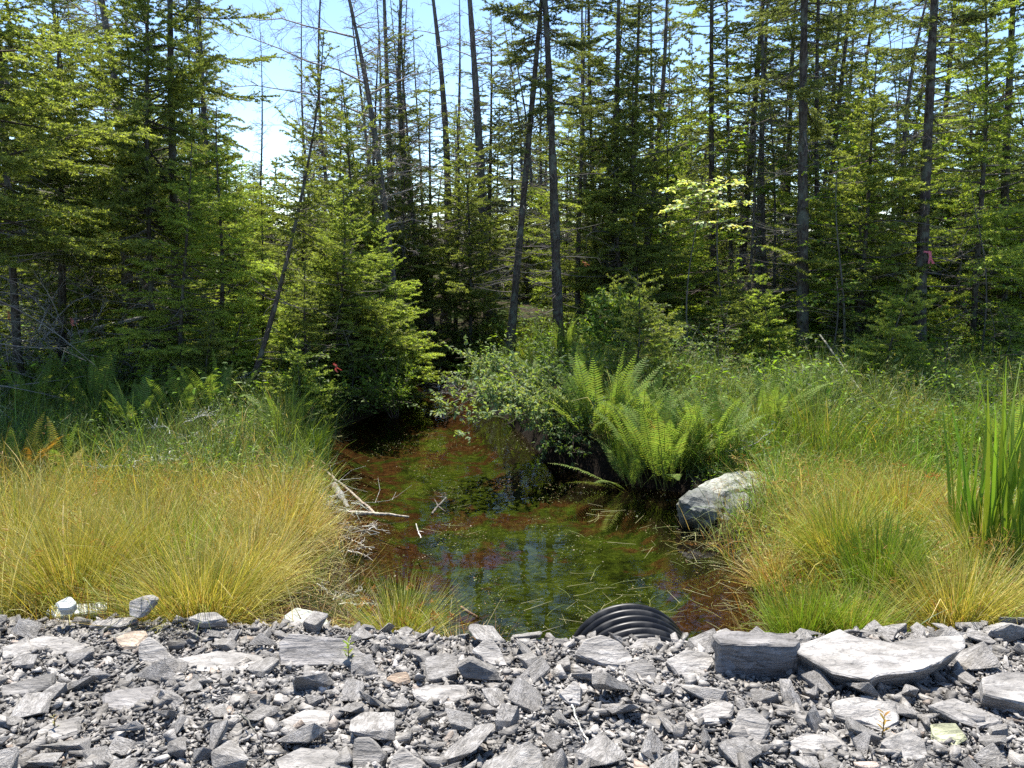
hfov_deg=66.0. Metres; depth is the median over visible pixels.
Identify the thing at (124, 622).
slate stone
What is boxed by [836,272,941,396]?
spruce sapling
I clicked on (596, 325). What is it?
leafy bush
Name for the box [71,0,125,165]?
spruce tree
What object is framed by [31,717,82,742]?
slate stone
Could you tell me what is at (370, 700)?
slate stone
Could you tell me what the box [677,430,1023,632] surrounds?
meadow grass
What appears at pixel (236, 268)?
spruce tree
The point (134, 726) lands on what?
slate stone
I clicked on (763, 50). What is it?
spruce tree
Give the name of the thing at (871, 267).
spruce tree
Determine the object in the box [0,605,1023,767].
gravel
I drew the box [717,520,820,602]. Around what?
grass tussock
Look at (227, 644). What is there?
slate stone
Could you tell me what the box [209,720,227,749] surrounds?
slate stone
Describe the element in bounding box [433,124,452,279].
dead tree
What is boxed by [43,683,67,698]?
slate stone
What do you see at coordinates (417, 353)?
spruce sapling
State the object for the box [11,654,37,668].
slate stone
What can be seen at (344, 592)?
fallen branch
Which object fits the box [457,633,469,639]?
slate stone
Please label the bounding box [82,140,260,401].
larch tree
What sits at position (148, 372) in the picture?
fallen branch
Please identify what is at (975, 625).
slate stone
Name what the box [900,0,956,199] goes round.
spruce tree
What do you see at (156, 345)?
sapling
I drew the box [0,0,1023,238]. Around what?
sky
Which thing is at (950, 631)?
slate stone
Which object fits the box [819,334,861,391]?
fallen pole
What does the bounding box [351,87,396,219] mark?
spruce tree
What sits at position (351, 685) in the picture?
slate stone
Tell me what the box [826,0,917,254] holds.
spruce tree
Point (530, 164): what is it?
dead tree
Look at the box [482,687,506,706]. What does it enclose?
slate stone
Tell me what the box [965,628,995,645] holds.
slate stone
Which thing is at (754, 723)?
slate stone
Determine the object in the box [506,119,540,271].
spruce tree
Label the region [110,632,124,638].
slate stone
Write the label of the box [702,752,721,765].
slate stone
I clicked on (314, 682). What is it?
slate stone
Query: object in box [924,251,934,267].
flagging ribbon
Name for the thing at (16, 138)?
dead tree
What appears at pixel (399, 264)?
spruce tree
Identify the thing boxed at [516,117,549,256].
spruce tree
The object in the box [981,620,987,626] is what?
slate stone
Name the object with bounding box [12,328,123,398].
fern
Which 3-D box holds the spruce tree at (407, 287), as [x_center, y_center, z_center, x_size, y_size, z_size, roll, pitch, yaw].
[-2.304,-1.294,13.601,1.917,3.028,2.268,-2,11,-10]
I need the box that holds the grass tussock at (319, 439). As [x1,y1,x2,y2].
[296,418,346,471]
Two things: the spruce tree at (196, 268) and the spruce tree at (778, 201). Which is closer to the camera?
the spruce tree at (196, 268)
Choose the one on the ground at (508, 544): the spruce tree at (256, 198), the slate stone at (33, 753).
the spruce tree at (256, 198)
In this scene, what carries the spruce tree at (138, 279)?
on the ground at (508, 544)
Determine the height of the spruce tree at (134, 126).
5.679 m
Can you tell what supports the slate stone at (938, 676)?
on the gravel
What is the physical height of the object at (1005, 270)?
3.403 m
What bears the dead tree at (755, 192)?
on the ground at (508, 544)
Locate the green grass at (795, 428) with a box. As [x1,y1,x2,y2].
[594,378,1023,499]
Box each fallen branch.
[0,242,105,368]
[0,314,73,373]
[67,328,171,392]
[85,444,200,488]
[117,345,220,398]
[145,403,243,445]
[200,349,312,387]
[288,569,376,607]
[307,487,370,521]
[324,519,390,560]
[413,373,503,421]
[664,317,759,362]
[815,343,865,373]
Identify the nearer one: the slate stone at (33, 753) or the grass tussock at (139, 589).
the slate stone at (33, 753)
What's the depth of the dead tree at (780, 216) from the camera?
21.44 m
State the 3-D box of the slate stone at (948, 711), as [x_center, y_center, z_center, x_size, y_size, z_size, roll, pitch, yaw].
[1.785,1.313,3.113,0.258,0.080,0.150,6,12,28]
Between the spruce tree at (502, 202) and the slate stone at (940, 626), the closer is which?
the slate stone at (940, 626)
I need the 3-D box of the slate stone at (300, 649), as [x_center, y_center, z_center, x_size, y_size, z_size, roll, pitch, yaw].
[-0.885,1.269,3.748,0.439,0.149,0.206,0,11,0]
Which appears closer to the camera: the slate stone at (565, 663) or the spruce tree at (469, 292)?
the slate stone at (565, 663)
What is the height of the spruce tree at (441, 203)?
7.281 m
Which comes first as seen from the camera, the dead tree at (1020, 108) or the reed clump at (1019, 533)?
the reed clump at (1019, 533)
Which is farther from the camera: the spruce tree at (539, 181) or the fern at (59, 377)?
the spruce tree at (539, 181)
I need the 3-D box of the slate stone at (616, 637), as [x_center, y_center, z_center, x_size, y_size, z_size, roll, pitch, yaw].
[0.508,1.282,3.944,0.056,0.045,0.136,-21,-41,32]
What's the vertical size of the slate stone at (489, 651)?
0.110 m
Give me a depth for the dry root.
2.97 m
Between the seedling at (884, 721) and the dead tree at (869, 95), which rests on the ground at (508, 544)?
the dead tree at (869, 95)
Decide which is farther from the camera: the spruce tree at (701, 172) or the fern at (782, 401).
the spruce tree at (701, 172)
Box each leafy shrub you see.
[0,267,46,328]
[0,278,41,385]
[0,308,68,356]
[3,255,106,347]
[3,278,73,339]
[29,314,145,386]
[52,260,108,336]
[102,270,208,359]
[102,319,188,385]
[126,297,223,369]
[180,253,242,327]
[228,266,347,367]
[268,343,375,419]
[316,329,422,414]
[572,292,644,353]
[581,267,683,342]
[594,329,656,371]
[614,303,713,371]
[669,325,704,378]
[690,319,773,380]
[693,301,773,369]
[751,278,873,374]
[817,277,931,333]
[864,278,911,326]
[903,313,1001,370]
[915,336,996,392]
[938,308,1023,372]
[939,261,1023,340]
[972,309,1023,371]
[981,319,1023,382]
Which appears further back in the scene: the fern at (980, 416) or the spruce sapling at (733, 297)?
the spruce sapling at (733, 297)
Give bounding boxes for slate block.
[711,631,799,679]
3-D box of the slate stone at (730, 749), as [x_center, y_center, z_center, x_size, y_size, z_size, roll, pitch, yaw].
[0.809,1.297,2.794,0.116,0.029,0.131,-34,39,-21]
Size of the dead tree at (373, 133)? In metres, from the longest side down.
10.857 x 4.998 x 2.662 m
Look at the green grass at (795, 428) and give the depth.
8.65 m
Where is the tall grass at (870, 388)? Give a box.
[516,321,1023,442]
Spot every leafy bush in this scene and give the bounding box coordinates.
[335,332,423,427]
[534,354,612,470]
[576,286,666,357]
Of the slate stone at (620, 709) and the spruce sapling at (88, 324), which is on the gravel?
the slate stone at (620, 709)
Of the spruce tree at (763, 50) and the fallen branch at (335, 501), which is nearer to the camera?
the fallen branch at (335, 501)
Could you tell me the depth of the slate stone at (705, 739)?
2.87 m
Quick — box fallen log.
[22,313,160,341]
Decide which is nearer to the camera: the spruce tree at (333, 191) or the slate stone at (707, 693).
the slate stone at (707, 693)
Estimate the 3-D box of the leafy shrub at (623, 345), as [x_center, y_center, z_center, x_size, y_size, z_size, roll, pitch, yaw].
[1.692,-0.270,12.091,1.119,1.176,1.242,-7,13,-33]
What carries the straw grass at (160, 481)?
on the ground at (508, 544)
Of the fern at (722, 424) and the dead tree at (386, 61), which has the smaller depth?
the fern at (722, 424)
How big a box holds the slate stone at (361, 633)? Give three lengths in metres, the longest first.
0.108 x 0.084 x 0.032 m
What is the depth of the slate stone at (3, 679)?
3.46 m
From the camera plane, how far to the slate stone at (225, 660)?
3.70 m
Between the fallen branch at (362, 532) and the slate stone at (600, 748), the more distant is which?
the fallen branch at (362, 532)
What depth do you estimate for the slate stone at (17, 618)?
4.30 m
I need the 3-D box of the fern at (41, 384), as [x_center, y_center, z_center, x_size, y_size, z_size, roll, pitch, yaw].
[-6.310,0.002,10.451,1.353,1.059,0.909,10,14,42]
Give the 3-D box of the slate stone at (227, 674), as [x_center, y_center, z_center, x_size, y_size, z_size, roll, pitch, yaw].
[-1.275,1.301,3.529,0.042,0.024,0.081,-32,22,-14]
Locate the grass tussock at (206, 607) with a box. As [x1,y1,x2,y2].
[51,507,339,640]
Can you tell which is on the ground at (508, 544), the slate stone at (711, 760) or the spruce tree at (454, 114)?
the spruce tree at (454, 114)
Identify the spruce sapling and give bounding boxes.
[0,271,37,374]
[0,274,117,374]
[86,282,112,331]
[102,314,143,370]
[115,278,207,369]
[151,317,265,411]
[181,293,282,391]
[193,285,247,353]
[256,336,343,422]
[257,305,335,394]
[260,239,409,386]
[330,296,438,411]
[377,281,455,416]
[575,273,640,351]
[587,272,701,396]
[604,292,677,358]
[645,326,678,370]
[646,315,683,360]
[692,278,748,346]
[692,293,794,369]
[696,261,762,357]
[735,274,804,371]
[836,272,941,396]
[973,317,1013,362]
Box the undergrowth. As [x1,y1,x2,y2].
[0,295,1023,444]
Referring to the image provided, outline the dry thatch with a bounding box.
[2,461,1023,640]
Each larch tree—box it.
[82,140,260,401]
[111,106,332,386]
[216,163,318,368]
[868,0,1023,365]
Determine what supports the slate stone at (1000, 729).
on the ground at (508, 544)
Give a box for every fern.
[0,356,83,419]
[0,412,74,481]
[1,348,94,406]
[4,412,98,481]
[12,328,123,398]
[45,345,131,412]
[104,364,181,433]
[146,362,219,425]
[171,347,258,412]
[192,362,271,409]
[245,377,318,429]
[304,368,344,404]
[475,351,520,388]
[516,357,566,387]
[523,349,674,444]
[528,308,580,361]
[542,343,620,395]
[550,413,698,531]
[578,324,618,356]
[593,388,750,491]
[594,369,698,433]
[608,320,673,347]
[647,373,764,466]
[654,303,705,348]
[710,363,828,434]
[746,360,851,407]
[958,394,1023,454]
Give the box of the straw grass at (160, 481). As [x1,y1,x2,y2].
[0,420,373,628]
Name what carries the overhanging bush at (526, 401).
on the ground at (508, 544)
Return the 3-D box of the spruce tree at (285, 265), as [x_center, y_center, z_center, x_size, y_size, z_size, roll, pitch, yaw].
[-2.971,-1.953,10.743,1.378,5.564,1.781,13,10,-2]
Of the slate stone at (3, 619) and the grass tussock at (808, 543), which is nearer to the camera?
the slate stone at (3, 619)
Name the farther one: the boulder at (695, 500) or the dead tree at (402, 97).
the dead tree at (402, 97)
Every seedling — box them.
[342,636,354,656]
[876,709,891,739]
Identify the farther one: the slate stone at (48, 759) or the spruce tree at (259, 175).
the spruce tree at (259, 175)
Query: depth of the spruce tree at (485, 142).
31.96 m
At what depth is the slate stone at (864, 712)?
3.10 m
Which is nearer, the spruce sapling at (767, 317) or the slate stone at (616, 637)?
the slate stone at (616, 637)
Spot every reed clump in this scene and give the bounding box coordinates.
[936,373,1023,553]
[946,353,1023,580]
[949,373,1023,585]
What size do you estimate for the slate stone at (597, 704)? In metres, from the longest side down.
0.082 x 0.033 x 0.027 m
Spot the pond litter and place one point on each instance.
(532, 526)
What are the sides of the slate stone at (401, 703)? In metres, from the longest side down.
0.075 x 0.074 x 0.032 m
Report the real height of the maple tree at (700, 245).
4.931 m
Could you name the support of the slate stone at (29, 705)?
on the gravel
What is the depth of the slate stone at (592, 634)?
3.98 m
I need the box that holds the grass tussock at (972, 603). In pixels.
[830,525,1023,635]
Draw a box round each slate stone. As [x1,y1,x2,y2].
[0,615,6,624]
[0,673,55,698]
[0,675,6,685]
[0,736,9,745]
[0,746,18,767]
[1,637,31,659]
[6,626,16,635]
[6,716,24,724]
[9,614,20,622]
[10,692,51,718]
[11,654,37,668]
[13,619,41,638]
[21,750,37,757]
[25,752,63,766]
[30,636,87,657]
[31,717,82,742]
[38,737,91,751]
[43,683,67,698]
[66,646,94,665]
[68,675,97,690]
[82,745,113,767]
[88,667,110,680]
[89,617,138,629]
[102,685,159,710]
[106,721,144,731]
[108,735,135,755]
[109,757,138,767]
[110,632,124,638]
[115,631,147,649]
[122,672,135,681]
[123,662,137,673]
[129,595,158,617]
[136,659,176,680]
[139,637,173,661]
[154,710,176,718]
[157,689,183,709]
[164,655,188,673]
[164,673,176,688]
[167,736,186,757]
[168,714,186,733]
[176,612,204,626]
[176,678,202,694]
[178,651,262,673]
[185,639,196,642]
[187,630,199,641]
[188,612,227,627]
[191,674,205,685]
[193,646,205,654]
[193,747,212,761]
[207,630,222,638]
[209,703,227,717]
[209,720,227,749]
[211,740,248,767]
[212,638,237,651]
[222,666,232,681]
[227,629,239,640]
[246,704,280,720]
[247,656,279,677]
[248,633,276,644]
[263,628,271,637]
[269,653,279,663]
[273,630,286,639]
[274,722,327,743]
[275,748,350,767]
[279,634,364,665]
[279,710,330,726]
[291,673,333,690]
[303,611,327,634]
[305,694,323,706]
[339,678,364,700]
[339,701,363,712]
[349,712,395,740]
[350,626,372,641]
[350,654,377,675]
[351,737,387,767]
[359,690,386,706]
[362,624,374,630]
[370,644,379,653]
[377,623,394,633]
[387,672,410,685]
[388,696,408,709]
[389,635,408,650]
[389,747,426,767]
[398,626,412,634]
[400,635,415,641]
[411,649,430,662]
[412,684,466,707]
[425,653,457,684]
[441,724,494,764]
[441,761,461,767]
[445,708,473,730]
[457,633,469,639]
[457,656,500,680]
[469,624,503,642]
[472,639,506,666]
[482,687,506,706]
[482,741,542,767]
[495,703,519,731]
[507,743,516,751]
[508,676,541,712]
[512,631,541,639]
[514,639,534,654]
[517,652,537,668]
[520,656,549,684]
[541,731,562,752]
[542,748,567,767]
[552,710,570,727]
[553,638,572,649]
[555,657,570,672]
[559,681,582,706]
[571,671,597,680]
[574,731,627,767]
[575,635,632,667]
[578,757,590,767]
[587,631,595,636]
[592,672,633,690]
[594,701,600,715]
[605,704,639,715]
[608,632,622,644]
[625,659,656,684]
[629,638,662,650]
[640,728,663,761]
[646,684,673,694]
[649,750,678,767]
[658,716,672,731]
[665,650,713,678]
[681,685,727,702]
[685,700,734,726]
[686,628,716,652]
[700,727,710,747]
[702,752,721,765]
[713,765,731,767]
[718,737,761,766]
[730,708,769,743]
[736,698,745,709]
[750,626,763,632]
[750,688,778,706]
[761,743,773,752]
[779,679,793,691]
[781,689,803,710]
[789,733,841,754]
[791,756,819,767]
[795,628,821,634]
[796,630,811,642]
[796,663,812,679]
[797,629,964,688]
[801,669,835,694]
[805,684,817,699]
[805,704,823,733]
[818,756,841,767]
[831,697,898,731]
[844,682,885,700]
[845,716,881,745]
[853,731,870,755]
[863,620,880,631]
[877,626,897,639]
[878,729,928,762]
[885,699,917,720]
[887,623,906,632]
[901,684,918,695]
[906,627,925,639]
[910,622,929,631]
[912,756,926,767]
[928,698,1000,730]
[929,629,966,636]
[930,723,966,745]
[932,623,947,628]
[933,670,948,682]
[940,626,960,635]
[951,641,1000,669]
[951,669,976,684]
[962,756,980,767]
[963,622,982,630]
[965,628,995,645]
[973,742,1008,767]
[978,672,1023,713]
[978,735,1006,745]
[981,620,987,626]
[983,622,1023,641]
[987,723,1008,736]
[998,617,1023,624]
[1013,642,1023,657]
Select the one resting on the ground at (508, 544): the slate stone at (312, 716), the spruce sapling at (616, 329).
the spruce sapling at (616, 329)
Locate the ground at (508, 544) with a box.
[0,240,1023,767]
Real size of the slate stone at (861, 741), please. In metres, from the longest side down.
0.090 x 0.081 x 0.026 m
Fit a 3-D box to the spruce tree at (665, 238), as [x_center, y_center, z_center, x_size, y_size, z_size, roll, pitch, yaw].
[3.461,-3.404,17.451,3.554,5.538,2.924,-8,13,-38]
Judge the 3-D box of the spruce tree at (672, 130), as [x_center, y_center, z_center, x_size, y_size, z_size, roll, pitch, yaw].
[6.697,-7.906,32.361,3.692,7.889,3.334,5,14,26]
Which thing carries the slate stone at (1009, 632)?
on the gravel
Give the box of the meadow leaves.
[612,397,1019,598]
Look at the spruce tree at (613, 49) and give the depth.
23.58 m
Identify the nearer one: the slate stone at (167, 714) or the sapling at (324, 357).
the slate stone at (167, 714)
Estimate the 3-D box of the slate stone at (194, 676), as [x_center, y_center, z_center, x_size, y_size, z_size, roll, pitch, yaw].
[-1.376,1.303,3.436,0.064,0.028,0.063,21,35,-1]
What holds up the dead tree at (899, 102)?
on the ground at (508, 544)
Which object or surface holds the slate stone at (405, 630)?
on the ground at (508, 544)
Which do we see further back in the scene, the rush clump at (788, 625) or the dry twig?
the rush clump at (788, 625)
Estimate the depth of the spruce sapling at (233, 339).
11.67 m
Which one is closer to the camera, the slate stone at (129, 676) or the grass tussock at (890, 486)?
the slate stone at (129, 676)
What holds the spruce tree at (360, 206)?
on the ground at (508, 544)
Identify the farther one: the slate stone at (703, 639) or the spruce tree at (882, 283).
the spruce tree at (882, 283)
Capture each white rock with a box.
[47,602,106,619]
[56,597,77,614]
[284,608,329,625]
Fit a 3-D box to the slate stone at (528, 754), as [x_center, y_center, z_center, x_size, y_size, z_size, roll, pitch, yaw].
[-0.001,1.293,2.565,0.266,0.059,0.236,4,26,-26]
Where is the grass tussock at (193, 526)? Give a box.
[102,493,250,582]
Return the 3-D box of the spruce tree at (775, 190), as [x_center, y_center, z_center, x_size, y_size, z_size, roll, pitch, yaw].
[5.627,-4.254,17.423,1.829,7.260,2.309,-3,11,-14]
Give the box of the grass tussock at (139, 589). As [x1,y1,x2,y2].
[85,554,192,620]
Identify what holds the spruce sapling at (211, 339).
on the ground at (508, 544)
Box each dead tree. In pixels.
[0,7,50,301]
[1,51,52,325]
[8,0,188,354]
[194,0,457,369]
[245,21,270,216]
[282,0,322,259]
[287,93,314,259]
[298,0,360,245]
[333,56,362,245]
[337,6,399,220]
[353,0,441,289]
[359,0,396,217]
[363,0,467,361]
[378,0,417,307]
[382,0,426,276]
[386,0,425,295]
[392,0,501,338]
[397,8,442,209]
[425,0,549,322]
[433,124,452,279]
[439,0,474,285]
[496,22,546,285]
[500,26,549,292]
[535,1,614,321]
[603,0,696,295]
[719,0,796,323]
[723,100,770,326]
[733,2,773,277]
[751,94,793,300]
[845,46,906,275]
[856,0,948,315]
[880,24,916,217]
[890,68,915,217]
[1006,64,1023,167]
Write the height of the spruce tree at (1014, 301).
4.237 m
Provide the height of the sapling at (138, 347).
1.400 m
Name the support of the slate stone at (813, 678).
on the gravel
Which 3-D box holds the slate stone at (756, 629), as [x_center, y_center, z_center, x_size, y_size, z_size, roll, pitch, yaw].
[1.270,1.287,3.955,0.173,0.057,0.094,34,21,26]
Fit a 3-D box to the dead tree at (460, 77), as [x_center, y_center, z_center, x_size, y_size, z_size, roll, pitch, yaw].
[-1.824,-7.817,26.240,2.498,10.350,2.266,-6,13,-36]
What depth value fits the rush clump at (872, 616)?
4.50 m
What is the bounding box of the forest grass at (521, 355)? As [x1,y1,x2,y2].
[0,296,1023,425]
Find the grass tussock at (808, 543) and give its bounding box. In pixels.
[738,460,954,599]
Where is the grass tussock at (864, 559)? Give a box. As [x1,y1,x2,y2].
[787,491,979,618]
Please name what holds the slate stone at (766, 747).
on the gravel
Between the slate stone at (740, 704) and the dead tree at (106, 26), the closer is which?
the slate stone at (740, 704)
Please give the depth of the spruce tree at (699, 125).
37.36 m
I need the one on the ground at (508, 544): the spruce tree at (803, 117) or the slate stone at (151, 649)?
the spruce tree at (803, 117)
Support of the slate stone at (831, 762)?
on the gravel
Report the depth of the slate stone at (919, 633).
4.00 m
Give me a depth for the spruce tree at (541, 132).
25.70 m
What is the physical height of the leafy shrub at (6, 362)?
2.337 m
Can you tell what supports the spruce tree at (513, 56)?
on the ground at (508, 544)
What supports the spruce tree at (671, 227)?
on the ground at (508, 544)
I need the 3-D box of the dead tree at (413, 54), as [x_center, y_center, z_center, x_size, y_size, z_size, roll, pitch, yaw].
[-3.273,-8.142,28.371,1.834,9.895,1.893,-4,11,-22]
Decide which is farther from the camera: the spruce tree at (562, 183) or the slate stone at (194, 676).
the spruce tree at (562, 183)
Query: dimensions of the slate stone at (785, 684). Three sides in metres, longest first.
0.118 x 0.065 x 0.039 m
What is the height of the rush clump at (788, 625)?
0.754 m
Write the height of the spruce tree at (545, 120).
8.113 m
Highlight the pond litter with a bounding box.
[345,433,758,638]
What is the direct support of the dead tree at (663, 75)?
on the ground at (508, 544)
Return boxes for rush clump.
[324,556,489,636]
[731,568,876,636]
[780,571,923,632]
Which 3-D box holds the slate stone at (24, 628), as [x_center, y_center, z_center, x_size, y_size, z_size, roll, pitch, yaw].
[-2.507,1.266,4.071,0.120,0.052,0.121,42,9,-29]
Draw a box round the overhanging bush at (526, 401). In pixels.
[430,335,580,444]
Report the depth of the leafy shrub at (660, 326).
13.01 m
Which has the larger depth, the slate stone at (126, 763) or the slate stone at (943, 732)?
the slate stone at (943, 732)
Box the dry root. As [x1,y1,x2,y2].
[571,704,587,742]
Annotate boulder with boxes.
[676,487,724,529]
[698,471,787,499]
[720,492,764,524]
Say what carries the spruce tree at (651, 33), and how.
on the ground at (508, 544)
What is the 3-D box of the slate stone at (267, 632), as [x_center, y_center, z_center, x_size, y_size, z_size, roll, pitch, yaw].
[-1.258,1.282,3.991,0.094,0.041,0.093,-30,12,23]
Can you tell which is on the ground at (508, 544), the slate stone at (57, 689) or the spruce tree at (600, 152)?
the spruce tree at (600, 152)
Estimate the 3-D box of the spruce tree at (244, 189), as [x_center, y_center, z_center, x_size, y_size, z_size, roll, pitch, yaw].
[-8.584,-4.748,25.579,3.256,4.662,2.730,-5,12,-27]
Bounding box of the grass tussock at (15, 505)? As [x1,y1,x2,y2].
[0,450,138,573]
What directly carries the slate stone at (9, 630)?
on the gravel
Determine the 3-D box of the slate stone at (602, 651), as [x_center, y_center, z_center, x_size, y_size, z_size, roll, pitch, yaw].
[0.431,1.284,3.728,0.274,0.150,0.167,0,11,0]
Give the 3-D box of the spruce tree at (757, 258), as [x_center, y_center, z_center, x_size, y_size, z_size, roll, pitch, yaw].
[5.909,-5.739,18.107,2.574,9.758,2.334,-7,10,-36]
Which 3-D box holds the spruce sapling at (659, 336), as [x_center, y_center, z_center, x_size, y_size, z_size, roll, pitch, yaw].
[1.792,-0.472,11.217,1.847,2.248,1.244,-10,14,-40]
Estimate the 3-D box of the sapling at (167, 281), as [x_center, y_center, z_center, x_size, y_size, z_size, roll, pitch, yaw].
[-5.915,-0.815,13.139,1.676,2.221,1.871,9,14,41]
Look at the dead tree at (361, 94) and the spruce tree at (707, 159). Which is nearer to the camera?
the dead tree at (361, 94)
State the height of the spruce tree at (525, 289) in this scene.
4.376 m
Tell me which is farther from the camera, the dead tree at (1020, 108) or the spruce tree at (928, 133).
the dead tree at (1020, 108)
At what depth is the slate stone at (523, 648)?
3.79 m
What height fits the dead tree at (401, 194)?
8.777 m
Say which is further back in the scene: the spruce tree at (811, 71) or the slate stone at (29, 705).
the spruce tree at (811, 71)
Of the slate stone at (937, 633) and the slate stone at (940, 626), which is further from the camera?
the slate stone at (940, 626)
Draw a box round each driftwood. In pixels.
[324,470,374,511]
[325,460,404,502]
[327,506,408,517]
[330,482,349,508]
[431,496,445,514]
[460,606,476,617]
[710,432,769,455]
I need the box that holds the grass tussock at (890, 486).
[803,448,983,543]
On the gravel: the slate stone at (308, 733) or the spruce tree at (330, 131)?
the slate stone at (308, 733)
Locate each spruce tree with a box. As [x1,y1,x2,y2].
[0,0,68,305]
[0,0,97,383]
[0,0,165,427]
[0,0,167,376]
[0,78,41,311]
[0,228,48,307]
[0,231,35,339]
[1,154,97,297]
[2,0,126,292]
[2,105,140,346]
[27,173,147,360]
[30,0,113,205]
[39,250,84,311]
[48,0,242,371]
[67,0,286,355]
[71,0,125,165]
[75,0,155,233]
[76,95,195,314]
[83,155,207,342]
[91,0,167,255]
[92,65,224,348]
[100,0,195,206]
[154,0,251,271]
[158,0,246,210]
[164,0,254,212]
[166,131,258,300]
[171,136,275,315]
[174,13,237,196]
[189,171,292,331]
[215,222,266,319]
[233,157,316,317]
[233,167,294,283]
[236,171,250,211]
[237,148,346,322]
[243,163,266,239]
[244,29,360,390]
[246,165,264,208]
[246,249,361,399]
[248,160,269,238]
[249,164,419,421]
[249,181,273,250]
[251,160,270,218]
[252,187,311,297]
[269,78,418,352]
[274,164,297,270]
[283,107,346,248]
[290,103,342,260]
[296,23,443,286]
[302,72,370,279]
[305,153,374,277]
[310,155,400,306]
[344,220,435,393]
[347,126,385,245]
[347,136,461,370]
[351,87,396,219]
[355,0,453,341]
[356,193,440,349]
[378,98,419,217]
[394,218,440,316]
[396,61,491,341]
[397,135,436,218]
[404,140,535,370]
[410,103,505,354]
[432,122,472,260]
[437,104,478,267]
[439,0,559,317]
[443,99,488,286]
[443,111,498,259]
[472,0,599,358]
[474,65,542,288]
[476,194,523,296]
[477,0,615,361]
[484,153,502,239]
[486,98,521,272]
[496,172,550,300]
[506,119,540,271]
[508,59,562,283]
[510,2,568,286]
[516,114,603,321]
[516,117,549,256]
[523,20,643,336]
[532,101,591,286]
[532,131,564,257]
[535,0,699,314]
[539,177,611,326]
[546,0,612,294]
[546,97,697,349]
[552,0,623,320]
[568,0,649,226]
[570,40,723,335]
[573,96,622,248]
[597,0,708,216]
[597,101,739,318]
[598,0,691,270]
[627,47,693,243]
[638,179,686,311]
[641,0,792,322]
[648,1,699,226]
[653,160,709,293]
[655,142,723,310]
[658,91,689,183]
[662,21,715,196]
[664,94,720,266]
[667,0,849,317]
[683,0,759,306]
[687,99,718,195]
[692,68,736,258]
[692,112,717,270]
[692,175,768,301]
[694,118,732,267]
[694,211,744,305]
[697,41,794,292]
[712,0,816,326]
[719,0,871,315]
[723,0,882,358]
[733,125,781,286]
[750,101,859,325]
[751,134,780,276]
[753,80,939,330]
[764,5,827,292]
[764,46,969,361]
[765,0,870,286]
[766,119,797,262]
[769,0,872,322]
[769,0,877,262]
[770,227,796,293]
[774,0,905,316]
[792,0,899,255]
[812,208,900,328]
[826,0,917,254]
[832,143,897,278]
[844,0,1021,359]
[853,0,1022,310]
[868,123,988,323]
[874,2,973,276]
[878,12,925,206]
[889,0,1023,331]
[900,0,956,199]
[909,97,1023,318]
[917,2,975,172]
[927,220,980,328]
[938,122,1023,308]
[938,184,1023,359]
[942,226,1015,348]
[944,12,998,197]
[953,114,1023,295]
[964,184,1023,352]
[967,83,1023,216]
[983,172,1023,308]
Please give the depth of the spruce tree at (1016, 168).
22.96 m
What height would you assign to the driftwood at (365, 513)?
0.088 m
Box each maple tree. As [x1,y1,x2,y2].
[650,57,751,312]
[658,176,753,358]
[673,109,770,345]
[703,176,753,258]
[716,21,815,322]
[776,131,878,329]
[781,160,908,360]
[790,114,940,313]
[833,139,920,258]
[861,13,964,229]
[870,94,954,263]
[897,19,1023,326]
[930,125,977,279]
[986,136,1023,308]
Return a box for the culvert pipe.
[571,603,686,643]
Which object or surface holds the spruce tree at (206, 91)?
on the ground at (508, 544)
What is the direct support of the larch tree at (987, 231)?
on the ground at (508, 544)
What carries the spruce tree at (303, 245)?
on the ground at (508, 544)
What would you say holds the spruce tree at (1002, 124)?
on the ground at (508, 544)
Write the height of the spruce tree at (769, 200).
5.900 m
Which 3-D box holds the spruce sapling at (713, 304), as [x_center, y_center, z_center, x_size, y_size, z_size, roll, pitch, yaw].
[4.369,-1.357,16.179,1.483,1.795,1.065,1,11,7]
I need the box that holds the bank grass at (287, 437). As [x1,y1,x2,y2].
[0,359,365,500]
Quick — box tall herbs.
[595,346,1023,480]
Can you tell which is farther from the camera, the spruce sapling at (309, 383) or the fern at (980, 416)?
the spruce sapling at (309, 383)
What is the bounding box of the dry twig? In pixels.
[237,711,263,749]
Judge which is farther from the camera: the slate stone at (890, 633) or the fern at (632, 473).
the fern at (632, 473)
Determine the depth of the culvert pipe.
4.80 m
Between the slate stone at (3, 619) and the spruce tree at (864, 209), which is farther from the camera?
the spruce tree at (864, 209)
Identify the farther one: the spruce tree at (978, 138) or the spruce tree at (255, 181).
the spruce tree at (255, 181)
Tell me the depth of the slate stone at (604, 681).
3.28 m
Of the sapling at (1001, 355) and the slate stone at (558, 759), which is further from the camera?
the sapling at (1001, 355)
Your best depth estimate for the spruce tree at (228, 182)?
18.57 m

